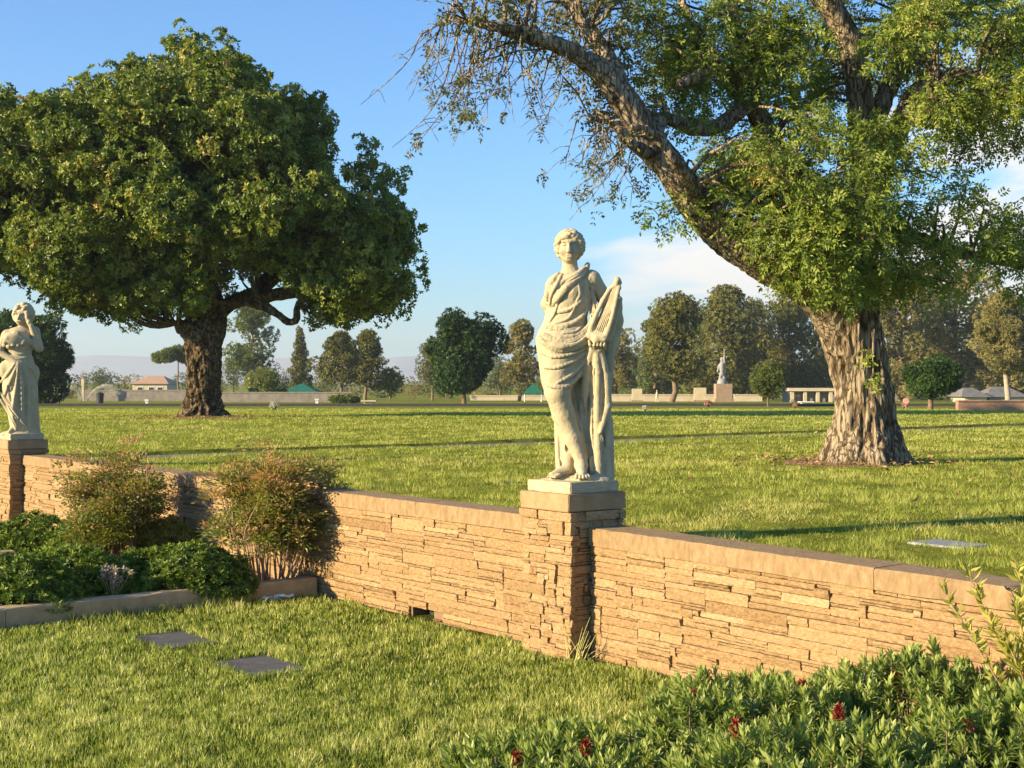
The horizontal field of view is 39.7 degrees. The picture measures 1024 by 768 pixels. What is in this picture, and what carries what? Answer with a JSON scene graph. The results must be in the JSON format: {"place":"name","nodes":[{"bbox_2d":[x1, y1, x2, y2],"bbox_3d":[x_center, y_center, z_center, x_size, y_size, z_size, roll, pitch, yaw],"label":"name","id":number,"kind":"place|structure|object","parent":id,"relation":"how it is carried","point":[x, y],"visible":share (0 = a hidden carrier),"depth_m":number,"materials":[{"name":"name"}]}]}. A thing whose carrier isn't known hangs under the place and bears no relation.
{"place":"outdoors","nodes":[
{"label":"outdoors","id":0,"kind":"place"},
{"bbox_2d":[54,355,826,382],"bbox_3d":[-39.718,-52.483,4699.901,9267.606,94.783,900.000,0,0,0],"label":"hills","id":1,"kind":"structure","parent":0,"point":[123,366],"depth_m":4492.10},
{"bbox_2d":[0,527,920,767],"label":"lawn","id":2,"kind":"structure","parent":0,"point":[428,617],"depth_m":8.69,"materials":[{"name":"green plant"}]},
{"bbox_2d":[0,439,48,521],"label":"stone pillar","id":3,"kind":"structure","parent":2,"relation":"on","point":[12,468],"depth_m":17.97,"materials":[{"name":"beige stone"}]},
{"bbox_2d":[0,302,43,439],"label":"garden statue","id":4,"kind":"object","parent":3,"relation":"on","point":[19,372],"visible":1,"depth_m":18.09,"materials":[{"name":"stone"}]},
{"bbox_2d":[0,558,274,605],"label":"bed soil","id":5,"kind":"structure","parent":2,"relation":"on","point":[2,603],"depth_m":12.81,"materials":[{"name":"brown soil"}]},
{"bbox_2d":[0,509,72,553],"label":"hedge shrub","id":6,"kind":"object","parent":5,"relation":"on","point":[29,535],"visible":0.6,"depth_m":14.38,"materials":[{"name":"green plant"}]},
{"bbox_2d":[0,550,96,615],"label":"hedge shrub","id":7,"kind":"object","parent":5,"relation":"on","point":[23,581],"visible":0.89,"depth_m":10.93,"materials":[{"name":"green plant"}]},
{"bbox_2d":[38,517,122,557],"bbox_3d":[-4.315,1.537,14.265,0.907,0.455,0.779,0,0,0],"label":"hedge shrub","id":8,"kind":"object","parent":5,"relation":"on","point":[51,541],"visible":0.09,"depth_m":14.14,"materials":[{"name":"green plant"}]},
{"bbox_2d":[31,542,139,601],"bbox_3d":[-3.524,1.526,11.603,0.989,0.494,0.921,0,0,36],"label":"hedge shrub","id":9,"kind":"object","parent":5,"relation":"on","point":[88,560],"visible":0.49,"depth_m":11.44,"materials":[{"name":"green plant"}]},
{"bbox_2d":[46,433,182,555],"bbox_3d":[-3.855,1.107,13.828,1.325,1.256,1.242,0,0,0],"label":"bronze leaved shrub","id":10,"kind":"object","parent":5,"relation":"on","point":[116,513],"visible":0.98,"depth_m":13.70,"materials":[{"name":"plant"}]},
{"bbox_2d":[98,563,136,595],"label":"dried flowers","id":11,"kind":"object","parent":5,"relation":"on","point":[113,571],"visible":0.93,"depth_m":11.31,"materials":[{"name":"grey plant"}]},
{"bbox_2d":[103,545,175,589],"bbox_3d":[-3.151,1.562,11.951,0.686,0.422,0.684,0,0,0],"label":"hedge shrub","id":12,"kind":"object","parent":5,"relation":"on","point":[134,555],"visible":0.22,"depth_m":11.85,"materials":[{"name":"green plant"}]},
{"bbox_2d":[136,513,198,559],"bbox_3d":[-3.395,1.514,13.976,0.760,0.502,0.679,0,0,0],"label":"hedge shrub","id":13,"kind":"object","parent":5,"relation":"on","point":[183,532],"visible":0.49,"depth_m":13.83,"materials":[{"name":"green plant"}]},
{"bbox_2d":[134,539,261,599],"bbox_3d":[-2.673,1.532,11.880,1.214,0.485,0.923,0,0,0],"label":"hedge shrub","id":14,"kind":"object","parent":5,"relation":"on","point":[209,569],"visible":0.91,"depth_m":11.62,"materials":[{"name":"green plant"}]},
{"bbox_2d":[191,436,352,580],"bbox_3d":[-2.023,1.089,12.300,1.470,1.301,1.375,0,0,0],"label":"bronze leaved shrub","id":15,"kind":"object","parent":5,"relation":"on","point":[265,510],"visible":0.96,"depth_m":12.07,"materials":[{"name":"plant"}]},
{"bbox_2d":[0,576,316,627],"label":"bed kerb","id":16,"kind":"structure","parent":2,"relation":"on","point":[28,614],"depth_m":11.16,"materials":[{"name":"concrete"}]},
{"bbox_2d":[134,631,218,648],"bbox_3d":[-2.400,1.852,10.034,0.432,0.094,0.614,0,0,-38],"label":"grave marker","id":17,"kind":"object","parent":2,"relation":"on","point":[178,638],"visible":0.49,"depth_m":10.04,"materials":[{"name":"grey stone"}]},
{"bbox_2d":[211,655,303,679],"bbox_3d":[-1.630,1.854,9.124,0.432,0.094,0.612,0,0,-38],"label":"grave marker","id":18,"kind":"object","parent":2,"relation":"on","point":[254,665],"visible":0.49,"depth_m":9.16,"materials":[{"name":"grey stone"}]},
{"bbox_2d":[22,454,525,642],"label":"garden wall","id":19,"kind":"structure","parent":2,"relation":"on","point":[459,564],"depth_m":11.22,"materials":[{"name":"beige stone"}]},
{"bbox_2d":[261,593,293,600],"bbox_3d":[-1.955,1.776,11.806,0.270,0.074,0.090,0,0,0],"label":"paper scrap","id":20,"kind":"object","parent":2,"relation":"on","point":[279,596],"visible":0.98,"depth_m":11.79,"materials":[{"name":"white paper"}]},
{"bbox_2d":[439,711,693,767],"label":"narrow leaved shrub","id":21,"kind":"object","parent":2,"relation":"on","point":[514,748],"visible":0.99,"depth_m":6.10,"materials":[{"name":"green plant"}]},
{"bbox_2d":[519,490,625,659],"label":"stone pillar","id":22,"kind":"structure","parent":2,"relation":"on","point":[557,569],"depth_m":9.45,"materials":[{"name":"beige stone"}]},
{"bbox_2d":[528,228,623,493],"bbox_3d":[0.486,-0.167,9.647,0.602,1.791,0.561,0,0,-38],"label":"garden statue","id":23,"kind":"object","parent":22,"relation":"on","point":[576,350],"visible":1,"depth_m":9.58,"materials":[{"name":"stone"}]},
{"bbox_2d":[613,663,898,767],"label":"narrow leaved shrub","id":24,"kind":"object","parent":2,"relation":"on","point":[703,703],"visible":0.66,"depth_m":6.41,"materials":[{"name":"green plant"}]},
{"bbox_2d":[588,525,1023,722],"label":"garden wall","id":25,"kind":"structure","parent":2,"relation":"on","point":[666,603],"depth_m":8.24,"materials":[{"name":"beige stone"}]},
{"bbox_2d":[660,701,962,767],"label":"narrow leaved shrub","id":26,"kind":"object","parent":2,"relation":"on","point":[747,746],"visible":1,"depth_m":5.66,"materials":[{"name":"green plant"}]},
{"bbox_2d":[794,634,1023,767],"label":"narrow leaved shrub","id":27,"kind":"object","parent":2,"relation":"on","point":[933,678],"visible":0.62,"depth_m":6.49,"materials":[{"name":"green plant"}]},
{"bbox_2d":[865,676,1023,767],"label":"narrow leaved shrub","id":28,"kind":"object","parent":2,"relation":"on","point":[942,729],"visible":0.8,"depth_m":5.75,"materials":[{"name":"green plant"}]},
{"bbox_2d":[937,554,1023,695],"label":"yellow leaved shrub","id":29,"kind":"object","parent":2,"relation":"on","point":[1014,660],"visible":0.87,"depth_m":6.42,"materials":[{"name":"green plant"}]},
{"bbox_2d":[0,382,1023,577],"bbox_3d":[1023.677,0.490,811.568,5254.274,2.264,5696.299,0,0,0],"label":"lawn ground","id":30,"kind":"structure","parent":0,"point":[1001,572],"depth_m":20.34,"materials":[{"name":"green plant"}]},
{"bbox_2d":[0,308,75,402],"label":"broad dark tree","id":31,"kind":"object","parent":30,"relation":"on","point":[54,359],"visible":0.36,"depth_m":94.83,"materials":[{"name":"green plant"}]},
{"bbox_2d":[59,374,84,397],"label":"boundary shrub","id":32,"kind":"object","parent":30,"relation":"on","point":[72,391],"visible":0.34,"depth_m":261.70,"materials":[{"name":"green plant"}]},
{"bbox_2d":[78,371,91,389],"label":"tree","id":33,"kind":"object","parent":30,"relation":"on","point":[86,378],"visible":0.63,"depth_m":234.84,"materials":[{"name":"green plant"}]},
{"bbox_2d":[96,392,103,402],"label":"trash can","id":34,"kind":"object","parent":30,"relation":"on","point":[99,397],"visible":0.9,"depth_m":117.76,"materials":[{"name":"metal"}]},
{"bbox_2d":[87,366,116,389],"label":"round tree","id":35,"kind":"object","parent":30,"relation":"on","point":[100,380],"visible":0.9,"depth_m":254.72,"materials":[{"name":"green plant"}]},
{"bbox_2d":[88,384,121,398],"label":"lawn sprinkler","id":36,"kind":"object","parent":30,"relation":"on","point":[104,385],"visible":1,"depth_m":159.94,"materials":[{"name":"liquid"}]},
{"bbox_2d":[94,371,128,389],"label":"boundary shrub","id":37,"kind":"object","parent":30,"relation":"on","point":[118,379],"visible":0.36,"depth_m":267.74,"materials":[{"name":"green plant"}]},
{"bbox_2d":[119,373,142,389],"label":"boundary shrub","id":38,"kind":"object","parent":30,"relation":"on","point":[128,380],"visible":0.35,"depth_m":273.44,"materials":[{"name":"green plant"}]},
{"bbox_2d":[78,390,185,400],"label":"wall","id":39,"kind":"structure","parent":30,"relation":"on","point":[153,395],"depth_m":171.80,"materials":[{"name":"beige concrete"}]},
{"bbox_2d":[130,376,180,389],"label":"tile roof house","id":40,"kind":"structure","parent":30,"relation":"on","point":[155,383],"depth_m":253.92,"materials":[{"name":"beige stone"}]},
{"bbox_2d":[151,344,185,389],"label":"umbrella pine","id":41,"kind":"object","parent":30,"relation":"on","point":[169,355],"visible":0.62,"depth_m":173.46,"materials":[{"name":"green plant"}]},
{"bbox_2d":[171,372,185,389],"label":"boundary shrub","id":42,"kind":"object","parent":30,"relation":"on","point":[182,384],"visible":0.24,"depth_m":267.65,"materials":[{"name":"green plant"}]},
{"bbox_2d":[173,416,249,417],"bbox_3d":[-9.137,1.002,42.982,3.315,0.101,3.154,0,0,-28],"label":"mulch ring","id":43,"kind":"object","parent":30,"relation":"on","point":[212,416],"visible":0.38,"depth_m":42.20,"materials":[{"name":"brown soil"}]},
{"bbox_2d":[0,16,431,416],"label":"round crowned tree","id":44,"kind":"object","parent":30,"relation":"on","point":[170,184],"visible":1,"depth_m":40.27,"materials":[{"name":"green plant"}]},
{"bbox_2d":[221,355,243,391],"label":"grey green tree","id":45,"kind":"object","parent":30,"relation":"on","point":[234,379],"visible":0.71,"depth_m":224.80,"materials":[{"name":"brown plant"}]},
{"bbox_2d":[222,306,280,386],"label":"tall airy pine","id":46,"kind":"object","parent":30,"relation":"on","point":[244,356],"visible":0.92,"depth_m":194.01,"materials":[{"name":"green plant"}]},
{"bbox_2d":[242,367,280,391],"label":"yellow green tree","id":47,"kind":"object","parent":30,"relation":"on","point":[265,381],"visible":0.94,"depth_m":149.04,"materials":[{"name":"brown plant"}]},
{"bbox_2d":[241,361,281,386],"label":"dark round tree","id":48,"kind":"object","parent":30,"relation":"on","point":[275,369],"visible":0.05,"depth_m":231.96,"materials":[{"name":"green plant"}]},
{"bbox_2d":[277,366,290,389],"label":"dark round tree","id":49,"kind":"object","parent":30,"relation":"on","point":[283,385],"visible":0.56,"depth_m":235.92,"materials":[{"name":"green plant"}]},
{"bbox_2d":[221,392,352,401],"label":"wall","id":50,"kind":"structure","parent":30,"relation":"on","point":[271,396],"depth_m":139.80,"materials":[{"name":"beige concrete"}]},
{"bbox_2d":[286,325,313,387],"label":"cone pine","id":51,"kind":"object","parent":30,"relation":"on","point":[299,372],"visible":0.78,"depth_m":204.01,"materials":[{"name":"green plant"}]},
{"bbox_2d":[285,384,321,391],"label":"green canopy","id":52,"kind":"object","parent":30,"relation":"on","point":[301,388],"visible":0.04,"depth_m":148.81,"materials":[{"name":"fabric"}]},
{"bbox_2d":[312,373,337,391],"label":"green tree","id":53,"kind":"object","parent":30,"relation":"on","point":[322,385],"visible":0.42,"depth_m":243.64,"materials":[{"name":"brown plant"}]},
{"bbox_2d":[306,330,361,391],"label":"pine tree","id":54,"kind":"object","parent":30,"relation":"on","point":[341,351],"visible":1,"depth_m":156.92,"materials":[{"name":"green plant"}]},
{"bbox_2d":[327,393,360,402],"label":"boundary shrub","id":55,"kind":"object","parent":30,"relation":"on","point":[343,398],"visible":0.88,"depth_m":117.30,"materials":[{"name":"green plant"}]},
{"bbox_2d":[328,384,371,397],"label":"boundary shrub","id":56,"kind":"object","parent":30,"relation":"on","point":[352,390],"visible":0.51,"depth_m":267.25,"materials":[{"name":"green plant"}]},
{"bbox_2d":[345,328,389,399],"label":"pine tree","id":57,"kind":"object","parent":30,"relation":"on","point":[371,358],"visible":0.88,"depth_m":165.24,"materials":[{"name":"green plant"}]},
{"bbox_2d":[367,388,401,397],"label":"boundary shrub","id":58,"kind":"object","parent":30,"relation":"on","point":[381,394],"visible":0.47,"depth_m":273.63,"materials":[{"name":"green plant"}]},
{"bbox_2d":[377,366,404,400],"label":"pale green tree","id":59,"kind":"object","parent":30,"relation":"on","point":[391,379],"visible":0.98,"depth_m":167.39,"materials":[{"name":"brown plant"}]},
{"bbox_2d":[397,381,430,399],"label":"pale green tree","id":60,"kind":"object","parent":30,"relation":"on","point":[413,390],"visible":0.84,"depth_m":231.53,"materials":[{"name":"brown plant"}]},
{"bbox_2d":[402,339,441,399],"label":"grey pine","id":61,"kind":"object","parent":30,"relation":"on","point":[427,366],"visible":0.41,"depth_m":188.94,"materials":[{"name":"brown plant"}]},
{"bbox_2d":[418,384,452,398],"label":"boundary shrub","id":62,"kind":"object","parent":30,"relation":"on","point":[437,395],"visible":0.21,"depth_m":261.26,"materials":[{"name":"green plant"}]},
{"bbox_2d":[423,307,510,402],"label":"dark broad tree","id":63,"kind":"object","parent":30,"relation":"on","point":[460,349],"visible":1,"depth_m":106.83,"materials":[{"name":"green plant"}]},
{"bbox_2d":[0,404,955,406],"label":"road kerb","id":64,"kind":"structure","parent":30,"relation":"on","point":[461,405],"depth_m":83.60,"materials":[{"name":"concrete"}]},
{"bbox_2d":[0,403,955,403],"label":"road kerb","id":65,"kind":"structure","parent":30,"relation":"on","point":[465,403],"depth_m":91.36,"materials":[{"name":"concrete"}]},
{"bbox_2d":[473,381,508,394],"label":"boundary shrub","id":66,"kind":"object","parent":30,"relation":"on","point":[480,391],"visible":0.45,"depth_m":266.87,"materials":[{"name":"green plant"}]},
{"bbox_2d":[482,353,516,394],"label":"boundary tree","id":67,"kind":"object","parent":30,"relation":"on","point":[496,374],"visible":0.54,"depth_m":245.12,"materials":[{"name":"green plant"}]},
{"bbox_2d":[469,395,545,399],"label":"wall","id":68,"kind":"structure","parent":30,"relation":"on","point":[502,397],"depth_m":189.80,"materials":[{"name":"beige stone"}]},
{"bbox_2d":[499,318,539,400],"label":"eucalyptus","id":69,"kind":"object","parent":30,"relation":"on","point":[521,334],"visible":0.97,"depth_m":164.68,"materials":[{"name":"green plant"}]},
{"bbox_2d":[524,384,541,401],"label":"green canopy","id":70,"kind":"object","parent":30,"relation":"on","point":[532,389],"visible":0.86,"depth_m":149.17,"materials":[{"name":"fabric"}]},
{"bbox_2d":[534,371,543,394],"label":"green tree","id":71,"kind":"object","parent":30,"relation":"on","point":[538,383],"visible":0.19,"depth_m":236.90,"materials":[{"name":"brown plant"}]},
{"bbox_2d":[77,413,1021,529],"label":"fallen leaves","id":72,"kind":"object","parent":30,"relation":"on","point":[745,459],"visible":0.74,"depth_m":19.09,"materials":[{"name":"brown plant"}]},
{"bbox_2d":[611,328,638,393],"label":"eucalyptus","id":73,"kind":"object","parent":30,"relation":"on","point":[622,376],"visible":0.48,"depth_m":195.11,"materials":[{"name":"green plant"}]},
{"bbox_2d":[615,341,642,393],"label":"boundary tree","id":74,"kind":"object","parent":30,"relation":"on","point":[634,368],"visible":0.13,"depth_m":244.94,"materials":[{"name":"green plant"}]},
{"bbox_2d":[631,389,642,401],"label":"upright monument","id":75,"kind":"object","parent":30,"relation":"on","point":[636,395],"visible":0.82,"depth_m":149.83,"materials":[{"name":"stone"}]},
{"bbox_2d":[621,368,671,393],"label":"dark bushy tree","id":76,"kind":"object","parent":30,"relation":"on","point":[636,374],"visible":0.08,"depth_m":234.85,"materials":[{"name":"green plant"}]},
{"bbox_2d":[636,320,671,393],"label":"boundary pine","id":77,"kind":"object","parent":30,"relation":"on","point":[652,383],"visible":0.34,"depth_m":210.47,"materials":[{"name":"green plant"}]},
{"bbox_2d":[611,394,713,400],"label":"wall","id":78,"kind":"structure","parent":30,"relation":"on","point":[652,397],"depth_m":157.80,"materials":[{"name":"beige stone"}]},
{"bbox_2d":[634,290,707,401],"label":"pine tree","id":79,"kind":"object","parent":30,"relation":"on","point":[674,316],"visible":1,"depth_m":138.65,"materials":[{"name":"green plant"}]},
{"bbox_2d":[360,0,1023,465],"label":"leaning old tree","id":80,"kind":"object","parent":30,"relation":"on","point":[800,232],"visible":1,"depth_m":18.23,"materials":[{"name":"green plant"}]},
{"bbox_2d":[678,312,718,393],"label":"boundary pine","id":81,"kind":"object","parent":30,"relation":"on","point":[699,328],"visible":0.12,"depth_m":221.10,"materials":[{"name":"green plant"}]},
{"bbox_2d":[693,388,705,401],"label":"upright monument","id":82,"kind":"object","parent":30,"relation":"on","point":[699,394],"visible":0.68,"depth_m":149.83,"materials":[{"name":"stone"}]},
{"bbox_2d":[712,349,733,401],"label":"statue monument","id":83,"kind":"object","parent":30,"relation":"on","point":[722,390],"visible":1,"depth_m":147.15,"materials":[{"name":"stone"}]},
{"bbox_2d":[680,283,768,393],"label":"pine tree","id":84,"kind":"object","parent":30,"relation":"on","point":[724,304],"visible":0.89,"depth_m":183.22,"materials":[{"name":"green plant"}]},
{"bbox_2d":[716,297,774,399],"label":"boundary pine","id":85,"kind":"object","parent":30,"relation":"on","point":[743,389],"visible":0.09,"depth_m":204.66,"materials":[{"name":"green plant"}]},
{"bbox_2d":[733,394,761,400],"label":"wall","id":86,"kind":"structure","parent":30,"relation":"on","point":[746,397],"depth_m":155.80,"materials":[{"name":"beige stone"}]},
{"bbox_2d":[749,359,790,406],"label":"feathery tree","id":87,"kind":"object","parent":30,"relation":"on","point":[768,378],"visible":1,"depth_m":81.52,"materials":[{"name":"green plant"}]},
{"bbox_2d":[730,292,832,399],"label":"pine tree","id":88,"kind":"object","parent":30,"relation":"on","point":[787,319],"visible":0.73,"depth_m":192.91,"materials":[{"name":"green plant"}]},
{"bbox_2d":[780,388,833,401],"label":"mausoleum","id":89,"kind":"structure","parent":30,"relation":"on","point":[812,394],"depth_m":141.00,"materials":[{"name":"beige stone"}]},
{"bbox_2d":[804,324,833,394],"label":"pine tree","id":90,"kind":"object","parent":30,"relation":"on","point":[820,351],"visible":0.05,"depth_m":205.06,"materials":[{"name":"green plant"}]},
{"bbox_2d":[781,459,867,465],"bbox_3d":[4.211,1.063,19.015,1.545,0.086,1.727,0,0,-26],"label":"mulch ring","id":91,"kind":"object","parent":30,"relation":"on","point":[812,461],"visible":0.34,"depth_m":18.66,"materials":[{"name":"brown soil"}]},
{"bbox_2d":[879,269,943,400],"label":"eucalyptus","id":92,"kind":"object","parent":30,"relation":"on","point":[895,321],"visible":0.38,"depth_m":163.38,"materials":[{"name":"green plant"}]},
{"bbox_2d":[902,352,964,408],"bbox_3d":[18.970,-0.097,63.980,2.739,2.715,2.818,0,0,0],"label":"round dark tree","id":93,"kind":"object","parent":30,"relation":"on","point":[930,378],"visible":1,"depth_m":63.34,"materials":[{"name":"green plant"}]},
{"bbox_2d":[904,295,965,399],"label":"boundary pine","id":94,"kind":"object","parent":30,"relation":"on","point":[928,310],"visible":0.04,"depth_m":203.67,"materials":[{"name":"green plant"}]},
{"bbox_2d":[907,539,987,548],"bbox_3d":[2.932,1.114,9.551,0.303,0.093,0.444,0,0,-38],"label":"grave marker","id":95,"kind":"object","parent":30,"relation":"on","point":[942,543],"visible":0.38,"depth_m":9.51,"materials":[{"name":"grey stone"}]},
{"bbox_2d":[897,254,1003,398],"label":"eucalyptus","id":96,"kind":"object","parent":30,"relation":"on","point":[969,360],"visible":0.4,"depth_m":169.79,"materials":[{"name":"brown plant"}]},
{"bbox_2d":[947,388,990,401],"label":"grey roof house","id":97,"kind":"structure","parent":30,"relation":"on","point":[968,394],"depth_m":148.49,"materials":[{"name":"beige stone"}]},
{"bbox_2d":[955,400,1023,409],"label":"brick wall","id":98,"kind":"structure","parent":30,"relation":"on","point":[989,404],"depth_m":59.80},
{"bbox_2d":[958,266,1023,390],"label":"eucalyptus","id":99,"kind":"object","parent":30,"relation":"on","point":[1014,379],"visible":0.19,"depth_m":188.69,"materials":[{"name":"green plant"}]},
{"bbox_2d":[966,290,1023,399],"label":"eucalyptus","id":100,"kind":"object","parent":30,"relation":"on","point":[1006,330],"visible":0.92,"depth_m":119.18,"materials":[{"name":"green plant"}]},
{"bbox_2d":[981,387,1023,399],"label":"grey roof house","id":101,"kind":"structure","parent":30,"relation":"on","point":[996,393],"depth_m":150.06,"materials":[{"name":"beige stone"}]},
{"bbox_2d":[1002,304,1023,393],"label":"boundary pine","id":102,"kind":"object","parent":30,"relation":"on","point":[1021,391],"visible":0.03,"depth_m":196.85,"materials":[{"name":"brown plant"}]},
{"bbox_2d":[0,0,1023,362],"label":"sky","id":103,"kind":"structure","parent":0,"point":[489,240],"materials":[{"name":"blue"}]},
{"bbox_2d":[89,425,1023,458],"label":"walkway","id":104,"kind":"structure","parent":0,"point":[176,455],"depth_m":26.02,"materials":[{"name":"concrete"}]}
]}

